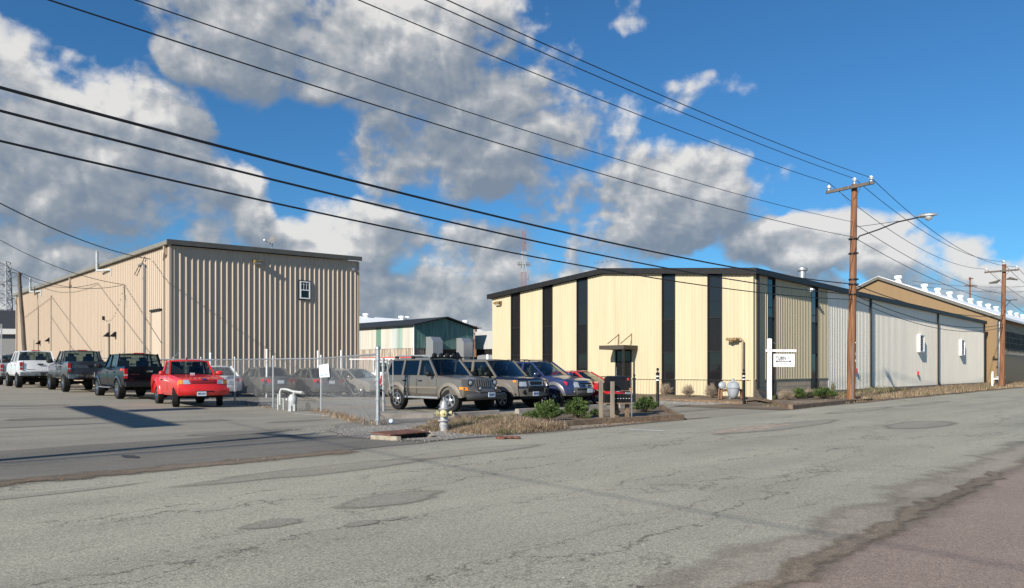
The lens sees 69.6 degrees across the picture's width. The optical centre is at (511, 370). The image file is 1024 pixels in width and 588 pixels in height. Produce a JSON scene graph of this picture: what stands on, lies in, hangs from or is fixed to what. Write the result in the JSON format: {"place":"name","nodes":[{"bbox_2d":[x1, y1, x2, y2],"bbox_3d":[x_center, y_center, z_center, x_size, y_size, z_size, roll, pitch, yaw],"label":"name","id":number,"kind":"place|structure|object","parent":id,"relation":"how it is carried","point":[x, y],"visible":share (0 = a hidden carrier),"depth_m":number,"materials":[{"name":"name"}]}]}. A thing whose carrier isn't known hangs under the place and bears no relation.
{"place":"outdoors","nodes":[
{"label":"outdoors","id":0,"kind":"place"},
{"bbox_2d":[349,357,416,375],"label":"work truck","id":1,"kind":"object","parent":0,"point":[370,358],"visible":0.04,"depth_m":41.60,"materials":[{"name":"white metal"}]},
{"bbox_2d":[1,387,1017,485],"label":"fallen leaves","id":2,"kind":"object","parent":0,"point":[541,431],"visible":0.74,"depth_m":17.80,"materials":[{"name":"brown plant"}]},
{"bbox_2d":[0,388,1023,587],"bbox_3d":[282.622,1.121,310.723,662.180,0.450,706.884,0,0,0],"label":"road","id":3,"kind":"structure","parent":0,"point":[685,496],"depth_m":7.31,"materials":[{"name":"asphalt"}]},
{"bbox_2d":[0,483,135,499],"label":"road patch","id":4,"kind":"object","parent":3,"relation":"on","point":[45,493],"visible":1,"depth_m":8.12,"materials":[{"name":"asphalt"}]},
{"bbox_2d":[241,518,300,528],"bbox_3d":[-2.125,1.341,6.473,0.420,0.001,0.657,0,0,39],"label":"road patch","id":5,"kind":"object","parent":3,"relation":"on","point":[271,523],"visible":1,"depth_m":6.47,"materials":[{"name":"asphalt"}]},
{"bbox_2d":[179,459,422,486],"bbox_3d":[-2.602,1.341,9.955,0.921,0.001,4.571,0,0,44],"label":"road patch","id":6,"kind":"object","parent":3,"relation":"on","point":[316,470],"visible":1,"depth_m":9.81,"materials":[{"name":"asphalt"}]},
{"bbox_2d":[344,520,378,526],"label":"road patch","id":7,"kind":"object","parent":3,"relation":"on","point":[359,523],"visible":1,"depth_m":6.47,"materials":[{"name":"asphalt"}]},
{"bbox_2d":[336,491,442,507],"bbox_3d":[-1.249,1.340,7.713,0.753,0.001,1.648,0,0,42],"label":"road patch","id":8,"kind":"object","parent":3,"relation":"on","point":[396,498],"visible":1,"depth_m":7.67,"materials":[{"name":"asphalt"}]},
{"bbox_2d":[394,444,537,459],"bbox_3d":[-0.689,1.341,12.269,4.006,0.001,0.859,0,0,-44],"label":"road patch","id":9,"kind":"object","parent":3,"relation":"on","point":[451,453],"visible":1,"depth_m":12.24,"materials":[{"name":"asphalt"}]},
{"bbox_2d":[710,424,788,432],"bbox_3d":[5.671,1.339,17.250,0.582,0.001,3.926,0,0,44],"label":"road patch","id":10,"kind":"object","parent":3,"relation":"on","point":[759,427],"visible":1,"depth_m":17.11,"materials":[{"name":"asphalt"}]},
{"bbox_2d":[728,420,837,432],"bbox_3d":[6.631,1.341,17.909,1.007,0.001,7.510,0,0,43],"label":"road patch","id":11,"kind":"object","parent":3,"relation":"on","point":[800,424],"visible":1,"depth_m":18.06,"materials":[{"name":"asphalt"}]},
{"bbox_2d":[651,441,1023,587],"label":"shoulder sand","id":12,"kind":"structure","parent":3,"relation":"on","point":[753,563],"depth_m":6.12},
{"bbox_2d":[827,407,889,413],"bbox_3d":[11.891,1.341,25.113,0.824,0.001,7.590,0,0,42],"label":"road patch","id":13,"kind":"object","parent":3,"relation":"on","point":[858,410],"visible":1,"depth_m":24.88,"materials":[{"name":"asphalt"}]},
{"bbox_2d":[787,460,1023,587],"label":"road shoulder","id":14,"kind":"object","parent":3,"relation":"on","point":[976,540],"visible":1,"depth_m":5.46},
{"bbox_2d":[734,471,1004,587],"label":"shoulder seam","id":15,"kind":"object","parent":14,"relation":"on","point":[799,569],"visible":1,"depth_m":5.78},
{"bbox_2d":[885,421,954,428],"bbox_3d":[10.173,1.341,18.326,1.418,0.001,4.371,0,0,42],"label":"road patch","id":16,"kind":"object","parent":3,"relation":"on","point":[918,424],"visible":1,"depth_m":18.40,"materials":[{"name":"asphalt"}]},
{"bbox_2d":[0,380,1023,483],"bbox_3d":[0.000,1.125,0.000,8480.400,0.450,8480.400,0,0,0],"label":"ground","id":17,"kind":"structure","parent":0,"point":[132,416],"depth_m":21.69,"materials":[{"name":"asphalt"}]},
{"bbox_2d":[0,310,15,353],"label":"dark roof building","id":18,"kind":"structure","parent":17,"relation":"on","point":[8,320],"depth_m":96.59,"materials":[{"name":"metal"}]},
{"bbox_2d":[0,261,21,309],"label":"transmission tower","id":19,"kind":"structure","parent":17,"relation":"on","point":[6,293],"depth_m":220.21,"materials":[{"name":"metal"}]},
{"bbox_2d":[0,354,34,384],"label":"pickup truck","id":20,"kind":"object","parent":17,"relation":"on","point":[3,365],"visible":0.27,"depth_m":46.99,"materials":[{"name":"silver metal"}]},
{"bbox_2d":[17,272,28,382],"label":"leaning pole","id":21,"kind":"object","parent":17,"relation":"on","point":[22,323],"visible":0.7,"depth_m":56.39,"materials":[{"name":"brown wood"}]},
{"bbox_2d":[3,350,58,387],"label":"pickup truck","id":22,"kind":"object","parent":17,"relation":"on","point":[26,365],"visible":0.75,"depth_m":41.33,"materials":[{"name":"white metal"}]},
{"bbox_2d":[6,417,95,420],"bbox_3d":[-12.246,1.276,19.763,2.617,0.038,1.086,0,0,-39],"label":"lot stain","id":23,"kind":"object","parent":17,"relation":"on","point":[53,418],"visible":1,"depth_m":19.72,"materials":[{"name":"asphalt"}]},
{"bbox_2d":[46,350,108,391],"bbox_3d":[-22.549,-0.013,38.275,2.638,2.100,5.960,0,0,-41],"label":"pickup truck","id":24,"kind":"object","parent":17,"relation":"on","point":[68,367],"visible":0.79,"depth_m":36.95,"materials":[{"name":"black metal"}]},
{"bbox_2d":[93,353,167,398],"bbox_3d":[-17.021,0.198,32.941,2.638,1.961,5.960,0,0,-41],"label":"pickup truck","id":25,"kind":"object","parent":17,"relation":"on","point":[120,374],"visible":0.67,"depth_m":31.59,"materials":[{"name":"black metal"}]},
{"bbox_2d":[13,239,361,391],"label":"tan warehouse","id":26,"kind":"structure","parent":17,"relation":"on","point":[169,298],"depth_m":41.65,"materials":[{"name":"metal"}]},
{"bbox_2d":[0,203,148,258],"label":"overhead wire","id":27,"kind":"object","parent":26,"relation":"attached to","point":[65,233],"visible":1,"depth_m":29.77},
{"bbox_2d":[149,308,161,364],"bbox_3d":[-18.712,-1.037,38.650,0.140,4.374,1.562,0,0,-44],"label":"door","id":28,"kind":"structure","parent":26,"relation":"in","point":[156,314],"depth_m":38.62,"materials":[{"name":"beige metal"}]},
{"bbox_2d":[298,280,310,299],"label":"window","id":29,"kind":"structure","parent":26,"relation":"in","point":[304,287],"depth_m":42.54,"materials":[{"name":"white paint"}]},
{"bbox_2d":[151,357,228,406],"bbox_3d":[-12.259,0.387,27.872,2.239,1.804,4.944,0,0,-37],"label":"pickup truck","id":30,"kind":"object","parent":17,"relation":"on","point":[199,381],"visible":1,"depth_m":26.75,"materials":[{"name":"red paint"}]},
{"bbox_2d":[170,419,226,421],"bbox_3d":[-8.350,1.332,19.660,1.084,0.014,1.857,0,0,30],"label":"lot stain","id":31,"kind":"object","parent":17,"relation":"on","point":[209,420],"visible":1,"depth_m":19.74,"materials":[{"name":"asphalt"}]},
{"bbox_2d":[0,434,427,481],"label":"driveway apron","id":32,"kind":"object","parent":17,"relation":"on","point":[24,463],"visible":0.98,"depth_m":12.17,"materials":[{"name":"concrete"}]},
{"bbox_2d":[0,449,359,486],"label":"driveway seam","id":33,"kind":"object","parent":32,"relation":"on","point":[129,471],"visible":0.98,"depth_m":10.08,"materials":[{"name":"asphalt"}]},
{"bbox_2d":[211,366,242,395],"bbox_3d":[-14.925,0.490,36.441,2.175,1.484,4.631,0,0,-40],"label":"parked car","id":34,"kind":"object","parent":17,"relation":"on","point":[227,369],"visible":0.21,"depth_m":35.29,"materials":[{"name":"grey metal"}]},
{"bbox_2d":[188,429,297,435],"bbox_3d":[-5.803,1.342,16.064,3.118,0.002,1.148,0,0,-43],"label":"lot stain","id":35,"kind":"object","parent":17,"relation":"on","point":[236,432],"visible":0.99,"depth_m":16.04,"materials":[{"name":"asphalt"}]},
{"bbox_2d":[238,367,295,396],"bbox_3d":[-12.698,0.538,37.460,2.175,1.484,4.781,0,0,-40],"label":"parked car","id":36,"kind":"object","parent":17,"relation":"on","point":[287,380],"visible":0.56,"depth_m":36.04,"materials":[{"name":"grey metal"}]},
{"bbox_2d":[173,345,380,424],"bbox_3d":[-9.613,0.313,27.922,1.401,2.074,23.438,0,0,-36],"label":"chain link fence","id":37,"kind":"object","parent":17,"relation":"on","point":[377,380],"visible":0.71,"depth_m":23.78,"materials":[{"name":"metal"}]},
{"bbox_2d":[319,364,329,376],"bbox_3d":[-5.918,-0.009,23.220,0.433,0.432,0.009,0,0,27],"label":"fence sign","id":38,"kind":"object","parent":37,"relation":"attached to","point":[323,370],"visible":1,"depth_m":23.21,"materials":[{"name":"metal"}]},
{"bbox_2d":[277,388,303,410],"bbox_3d":[-7.502,0.966,24.788,0.407,0.753,1.514,0,0,-39],"label":"gas meter","id":39,"kind":"object","parent":17,"relation":"on","point":[291,399],"visible":1,"depth_m":24.50,"materials":[{"name":"metal"}]},
{"bbox_2d":[233,399,387,424],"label":"dry grass","id":40,"kind":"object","parent":17,"relation":"on","point":[334,414],"visible":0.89,"depth_m":21.12,"materials":[{"name":"plant"}]},
{"bbox_2d":[292,368,345,396],"bbox_3d":[-10.551,0.576,38.805,2.175,1.484,4.781,0,0,-40],"label":"parked car","id":41,"kind":"object","parent":17,"relation":"on","point":[304,379],"visible":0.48,"depth_m":37.34,"materials":[{"name":"grey metal"}]},
{"bbox_2d":[323,368,385,396],"bbox_3d":[-8.393,0.601,39.438,4.781,1.484,2.175,0,0,37],"label":"parked car","id":42,"kind":"object","parent":17,"relation":"on","point":[365,381],"visible":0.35,"depth_m":38.33,"materials":[{"name":"beige metal"}]},
{"bbox_2d":[381,358,393,410],"bbox_3d":[-4.144,0.460,24.547,0.416,1.781,0.132,0,0,-19],"label":"gate post","id":43,"kind":"object","parent":17,"relation":"on","point":[383,382],"visible":1,"depth_m":24.47,"materials":[{"name":"metal"}]},
{"bbox_2d":[371,429,434,440],"bbox_3d":[-2.163,1.294,14.681,1.240,0.187,0.820,0,0,-41],"label":"storm drain","id":44,"kind":"object","parent":17,"relation":"on","point":[396,435],"visible":0.88,"depth_m":14.54,"materials":[{"name":"beige concrete"}]},
{"bbox_2d":[380,412,433,418],"bbox_3d":[-3.018,1.272,20.951,1.550,0.155,0.220,0,0,-14],"label":"wheel stop","id":45,"kind":"object","parent":17,"relation":"on","point":[405,415],"visible":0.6,"depth_m":20.85,"materials":[{"name":"concrete"}]},
{"bbox_2d":[359,317,478,370],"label":"green shed","id":46,"kind":"structure","parent":17,"relation":"on","point":[436,335],"depth_m":82.33,"materials":[{"name":"metal"}]},
{"bbox_2d":[359,313,481,358],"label":"warehouse","id":47,"kind":"structure","parent":17,"relation":"on","point":[365,319],"depth_m":109.45,"materials":[{"name":"grey metal"}]},
{"bbox_2d":[326,400,514,407],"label":"faded lane","id":48,"kind":"structure","parent":17,"relation":"on","point":[391,405],"depth_m":28.53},
{"bbox_2d":[380,353,506,411],"bbox_3d":[-2.352,0.372,25.362,4.679,1.964,2.319,0,0,42],"label":"parked suv","id":49,"kind":"object","parent":17,"relation":"on","point":[433,380],"visible":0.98,"depth_m":24.87,"materials":[{"name":"beige metal"}]},
{"bbox_2d":[450,410,499,416],"bbox_3d":[-1.075,1.272,21.807,1.800,0.155,0.220,0,0,-44],"label":"wheel stop","id":50,"kind":"object","parent":17,"relation":"on","point":[478,413],"visible":0.6,"depth_m":21.72,"materials":[{"name":"concrete"}]},
{"bbox_2d":[475,331,491,358],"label":"grey annex","id":51,"kind":"object","parent":17,"relation":"on","point":[483,342],"visible":0.21,"depth_m":87.10,"materials":[{"name":"metal"}]},
{"bbox_2d":[282,400,728,441],"bbox_3d":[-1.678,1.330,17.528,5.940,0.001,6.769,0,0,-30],"label":"gravel verge","id":52,"kind":"structure","parent":17,"relation":"on","point":[396,423],"depth_m":16.98,"materials":[{"name":"gravel"}]},
{"bbox_2d":[434,397,453,430],"bbox_3d":[-1.510,0.988,16.305,0.327,0.811,0.347,0,0,35],"label":"fire hydrant","id":53,"kind":"object","parent":52,"relation":"on","point":[443,412],"visible":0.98,"depth_m":16.24,"materials":[{"name":"silver metal"}]},
{"bbox_2d":[412,412,568,434],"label":"dry grass","id":54,"kind":"structure","parent":52,"relation":"on","point":[463,428],"depth_m":16.37,"materials":[{"name":"plant"}]},
{"bbox_2d":[462,359,548,408],"bbox_3d":[-0.699,0.462,27.341,4.330,1.784,2.359,0,0,42],"label":"parked suv","id":55,"kind":"object","parent":17,"relation":"on","point":[515,381],"visible":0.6,"depth_m":26.20,"materials":[{"name":"grey metal"}]},
{"bbox_2d":[515,359,594,405],"bbox_3d":[1.143,0.453,29.076,4.557,1.801,2.359,0,0,42],"label":"parked suv","id":56,"kind":"object","parent":17,"relation":"on","point":[563,384],"visible":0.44,"depth_m":27.72,"materials":[{"name":"blue paint"},{"name":"dark glass"},{"name":"black rubber"}]},
{"bbox_2d":[542,370,630,403],"bbox_3d":[2.994,0.666,30.855,4.368,1.376,2.063,0,0,42],"label":"parked car","id":57,"kind":"object","parent":17,"relation":"on","point":[595,379],"visible":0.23,"depth_m":30.25,"materials":[{"name":"red metal"}]},
{"bbox_2d":[529,407,671,421],"bbox_3d":[3.365,1.265,21.823,3.689,0.001,9.808,0,0,42],"label":"planting bed","id":58,"kind":"object","parent":17,"relation":"on","point":[606,412],"visible":0.22,"depth_m":21.33,"materials":[{"name":"soil"}]},
{"bbox_2d":[530,399,563,420],"bbox_3d":[0.878,0.995,18.391,0.931,0.626,0.921,0,0,0],"label":"shrub","id":59,"kind":"object","parent":58,"relation":"on","point":[546,409],"visible":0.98,"depth_m":18.25,"materials":[{"name":"green plant"}]},
{"bbox_2d":[563,396,589,417],"bbox_3d":[1.726,0.992,19.790,0.830,0.631,0.878,0,0,0],"label":"shrub","id":60,"kind":"object","parent":58,"relation":"on","point":[576,407],"visible":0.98,"depth_m":19.65,"materials":[{"name":"green plant"}]},
{"bbox_2d":[596,376,632,417],"bbox_3d":[2.793,0.749,20.215,0.915,1.221,0.794,0,0,-14],"label":"mailbox stand","id":61,"kind":"object","parent":58,"relation":"on","point":[612,384],"visible":0.93,"depth_m":19.99,"materials":[{"name":"black paint"}]},
{"bbox_2d":[632,395,658,411],"bbox_3d":[4.049,1.011,22.468,0.867,0.594,0.901,0,0,0],"label":"shrub","id":62,"kind":"object","parent":58,"relation":"on","point":[645,404],"visible":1,"depth_m":22.37,"materials":[{"name":"green plant"}]},
{"bbox_2d":[527,417,703,432],"bbox_3d":[2.769,1.334,18.841,1.280,0.001,7.705,0,0,43],"label":"sandy edge","id":63,"kind":"object","parent":17,"relation":"on","point":[582,426],"visible":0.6,"depth_m":17.97,"materials":[{"name":"sand"}]},
{"bbox_2d":[544,418,601,425],"bbox_3d":[1.458,1.275,17.909,2.051,0.150,0.140,0,0,-41],"label":"edging timber","id":64,"kind":"object","parent":63,"relation":"on","point":[578,422],"visible":0.43,"depth_m":18.07,"materials":[{"name":"wood"}]},
{"bbox_2d":[602,414,683,423],"bbox_3d":[3.457,1.275,19.420,2.969,0.150,0.140,0,0,-34],"label":"edging timber","id":65,"kind":"object","parent":63,"relation":"on","point":[642,418],"visible":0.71,"depth_m":19.35,"materials":[{"name":"wood"}]},
{"bbox_2d":[656,368,659,406],"bbox_3d":[5.153,0.622,26.061,0.138,1.455,0.138,0,0,0],"label":"bollard","id":66,"kind":"object","parent":17,"relation":"on","point":[657,385],"visible":0.95,"depth_m":26.01,"materials":[{"name":"black paint"}]},
{"bbox_2d":[632,393,760,402],"bbox_3d":[3.525,1.245,36.992,17.100,0.230,3.959,0,0,43],"label":"front bed","id":67,"kind":"object","parent":17,"relation":"on","point":[692,397],"visible":0.19,"depth_m":32.47,"materials":[{"name":"soil"}]},
{"bbox_2d":[659,382,672,395],"bbox_3d":[7.122,0.823,33.998,0.781,0.688,0.780,0,0,0],"label":"shrub","id":68,"kind":"object","parent":67,"relation":"on","point":[665,390],"visible":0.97,"depth_m":33.91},
{"bbox_2d":[681,384,696,396],"bbox_3d":[7.822,0.838,32.800,0.797,0.659,0.716,0,0,0],"label":"shrub","id":69,"kind":"object","parent":67,"relation":"on","point":[687,391],"visible":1,"depth_m":32.71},
{"bbox_2d":[704,382,717,397],"bbox_3d":[8.527,0.816,31.647,0.798,0.702,0.776,0,0,0],"label":"shrub","id":70,"kind":"object","parent":67,"relation":"on","point":[711,392],"visible":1,"depth_m":31.61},
{"bbox_2d":[718,378,741,398],"bbox_3d":[9.243,0.751,31.132,1.102,0.872,0.582,0,0,0],"label":"gas regulator","id":71,"kind":"object","parent":67,"relation":"on","point":[733,389],"visible":1,"depth_m":30.99,"materials":[{"name":"grey metal"}]},
{"bbox_2d":[726,338,743,372],"bbox_3d":[10.072,-0.072,33.234,0.795,2.845,0.260,0,0,43],"label":"conduit lamp","id":72,"kind":"object","parent":67,"relation":"on","point":[731,339],"visible":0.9,"depth_m":32.96,"materials":[{"name":"brown metal"}]},
{"bbox_2d":[487,260,986,400],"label":"office warehouse","id":73,"kind":"structure","parent":17,"relation":"on","point":[599,322],"depth_m":38.28,"materials":[{"name":"beige metal"}]},
{"bbox_2d":[511,293,519,360],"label":"window","id":74,"kind":"structure","parent":73,"relation":"in","point":[515,298],"depth_m":42.86,"materials":[{"name":"black glass"}]},
{"bbox_2d":[542,286,552,362],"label":"window","id":75,"kind":"structure","parent":73,"relation":"in","point":[547,292],"depth_m":41.19,"materials":[{"name":"black glass"}]},
{"bbox_2d":[576,278,587,370],"bbox_3d":[3.789,-1.787,39.510,0.746,6.273,0.140,0,0,43],"label":"window","id":76,"kind":"structure","parent":73,"relation":"in","point":[581,285],"depth_m":39.52,"materials":[{"name":"black glass"}]},
{"bbox_2d":[615,350,631,387],"bbox_3d":[5.680,0.140,37.654,0.999,2.420,0.166,0,0,43],"label":"door","id":77,"kind":"structure","parent":73,"relation":"in","point":[618,353],"depth_m":37.61,"materials":[{"name":"black glass"}]},
{"bbox_2d":[662,274,675,394],"bbox_3d":[7.647,-1.674,35.900,0.743,6.048,0.140,0,0,43],"label":"window","id":78,"kind":"structure","parent":73,"relation":"in","point":[668,287],"depth_m":35.91,"materials":[{"name":"black glass"}]},
{"bbox_2d":[707,274,722,395],"bbox_3d":[9.438,-1.560,34.224,0.743,5.821,0.140,0,0,43],"label":"window","id":79,"kind":"structure","parent":73,"relation":"in","point":[714,295],"depth_m":34.24,"materials":[{"name":"black glass"}]},
{"bbox_2d":[768,278,775,394],"bbox_3d":[12.007,-1.490,34.261,0.140,5.680,0.862,0,0,43],"label":"window","id":80,"kind":"structure","parent":73,"relation":"in","point":[771,281],"depth_m":34.44,"materials":[{"name":"black glass"}]},
{"bbox_2d":[811,286,817,389],"bbox_3d":[15.589,-1.490,38.089,0.140,5.680,0.940,0,0,43],"label":"window","id":81,"kind":"structure","parent":73,"relation":"in","point":[814,301],"depth_m":38.18,"materials":[{"name":"black glass"}]},
{"bbox_2d":[758,397,872,404],"bbox_3d":[11.981,1.260,31.449,3.701,0.001,9.711,0,0,43],"label":"corner bed","id":82,"kind":"object","parent":17,"relation":"on","point":[803,400],"visible":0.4,"depth_m":32.35,"materials":[{"name":"soil"}]},
{"bbox_2d":[776,390,794,399],"bbox_3d":[11.892,1.018,31.878,0.800,0.580,0.922,0,0,0],"label":"shrub","id":83,"kind":"object","parent":82,"relation":"on","point":[787,395],"visible":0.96,"depth_m":31.82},
{"bbox_2d":[793,387,806,398],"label":"shrub","id":84,"kind":"object","parent":82,"relation":"on","point":[799,393],"visible":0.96,"depth_m":32.74,"materials":[{"name":"green plant"}]},
{"bbox_2d":[810,386,838,398],"bbox_3d":[14.129,0.967,33.401,1.223,0.622,1.049,0,0,0],"label":"shrub","id":85,"kind":"object","parent":82,"relation":"on","point":[820,392],"visible":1,"depth_m":33.21,"materials":[{"name":"green plant"}]},
{"bbox_2d":[679,387,1020,409],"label":"dirt verge","id":86,"kind":"structure","parent":17,"relation":"on","point":[757,404],"depth_m":28.37,"materials":[{"name":"soil"}]},
{"bbox_2d":[659,398,742,403],"bbox_3d":[7.310,1.290,31.944,0.140,0.120,6.051,0,0,-42],"label":"edging timber","id":87,"kind":"object","parent":86,"relation":"on","point":[720,401],"visible":0.43,"depth_m":30.80,"materials":[{"name":"wood"}]},
{"bbox_2d":[742,369,745,403],"bbox_3d":[9.337,0.631,29.681,0.138,1.437,0.138,0,0,0],"label":"bollard","id":88,"kind":"object","parent":86,"relation":"on","point":[743,386],"visible":0.96,"depth_m":29.63,"materials":[{"name":"black paint"}]},
{"bbox_2d":[762,398,791,408],"bbox_3d":[10.240,1.265,28.637,0.140,0.170,5.663,0,0,10],"label":"edging timber","id":89,"kind":"object","parent":86,"relation":"on","point":[781,404],"visible":0.86,"depth_m":28.04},
{"bbox_2d":[766,339,795,399],"bbox_3d":[11.585,-0.018,31.732,1.380,2.735,0.148,0,0,-8],"label":"sign post","id":90,"kind":"object","parent":86,"relation":"on","point":[783,360],"visible":1,"depth_m":31.68,"materials":[{"name":"white paint"}]},
{"bbox_2d":[789,399,853,408],"bbox_3d":[12.013,1.275,28.360,0.140,0.150,6.921,0,0,41],"label":"edging timber","id":91,"kind":"object","parent":86,"relation":"on","point":[816,404],"visible":0.93,"depth_m":27.85,"materials":[{"name":"wood"}]},
{"bbox_2d":[826,175,937,398],"bbox_3d":[15.993,-3.627,32.058,4.450,9.963,0.523,0,0,42],"label":"utility pole","id":92,"kind":"object","parent":86,"relation":"on","point":[851,363],"visible":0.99,"depth_m":32.74,"materials":[{"name":"brown wood"}]},
{"bbox_2d":[0,86,851,283],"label":"overhead wire","id":93,"kind":"object","parent":92,"relation":"attached to","point":[170,133],"visible":1,"depth_m":12.85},
{"bbox_2d":[0,109,852,294],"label":"overhead wire","id":94,"kind":"object","parent":92,"relation":"attached to","point":[132,144],"visible":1,"depth_m":12.86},
{"bbox_2d":[0,140,852,299],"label":"overhead wire","id":95,"kind":"object","parent":92,"relation":"attached to","point":[89,161],"visible":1,"depth_m":12.93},
{"bbox_2d":[135,0,851,221],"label":"overhead wire","id":96,"kind":"object","parent":92,"relation":"attached to","point":[430,99],"visible":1,"depth_m":14.37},
{"bbox_2d":[358,0,827,182],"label":"overhead wire","id":97,"kind":"object","parent":92,"relation":"attached to","point":[560,83],"visible":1,"depth_m":18.97,"materials":[{"name":"metal"}]},
{"bbox_2d":[425,0,851,177],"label":"overhead wire","id":98,"kind":"object","parent":92,"relation":"attached to","point":[609,81],"visible":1,"depth_m":18.93,"materials":[{"name":"metal"}]},
{"bbox_2d":[447,0,870,177],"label":"overhead wire","id":99,"kind":"object","parent":92,"relation":"attached to","point":[630,81],"visible":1,"depth_m":18.18,"materials":[{"name":"metal"}]},
{"bbox_2d":[856,300,1001,331],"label":"overhead wire","id":100,"kind":"object","parent":92,"relation":"attached to","point":[921,324],"visible":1,"depth_m":40.32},
{"bbox_2d":[856,295,1002,327],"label":"overhead wire","id":101,"kind":"object","parent":92,"relation":"attached to","point":[924,320],"visible":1,"depth_m":40.73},
{"bbox_2d":[857,285,1002,316],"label":"overhead wire","id":102,"kind":"object","parent":92,"relation":"attached to","point":[923,307],"visible":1,"depth_m":40.42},
{"bbox_2d":[873,179,1016,266],"bbox_3d":[27.251,-7.821,44.422,0.025,1.241,33.760,0,0,43],"label":"overhead wire","id":103,"kind":"object","parent":92,"relation":"attached to","point":[933,231],"visible":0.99,"depth_m":39.37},
{"bbox_2d":[804,382,1023,400],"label":"dry grass","id":104,"kind":"structure","parent":86,"relation":"on","point":[942,389],"depth_m":43.15,"materials":[{"name":"plant"}]},
{"bbox_2d":[984,261,1018,386],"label":"utility pole","id":105,"kind":"object","parent":86,"relation":"on","point":[1001,374],"visible":0.95,"depth_m":57.36,"materials":[{"name":"brown wood"}]},
{"bbox_2d":[857,275,1023,383],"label":"brown warehouse","id":106,"kind":"structure","parent":17,"relation":"on","point":[897,289],"depth_m":73.47,"materials":[{"name":"metal"}]},
{"bbox_2d":[998,330,1009,354],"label":"window","id":107,"kind":"structure","parent":106,"relation":"in","point":[1006,333],"depth_m":72.43,"materials":[{"name":"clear glass"}]},
{"bbox_2d":[1009,332,1019,355],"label":"window","id":108,"kind":"structure","parent":106,"relation":"in","point":[1014,340],"depth_m":75.25,"materials":[{"name":"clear glass"}]},
{"bbox_2d":[0,0,1023,330],"label":"sky","id":109,"kind":"structure","parent":0,"point":[922,98],"materials":[{"name":"blue"}]},
{"bbox_2d":[517,231,528,285],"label":"radio tower","id":110,"kind":"structure","parent":0,"point":[522,249],"depth_m":249.56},
{"bbox_3d":[-15.179,-3.459,0.462,2.100,9.622,0.473,0,0,43],"label":"utility pole","id":111,"kind":"object","parent":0,"visible":0},
{"bbox_2d":[48,0,851,236],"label":"overhead wire","id":112,"kind":"object","parent":111,"relation":"attached to","point":[377,105],"visible":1,"depth_m":13.38,"materials":[{"name":"metal"}]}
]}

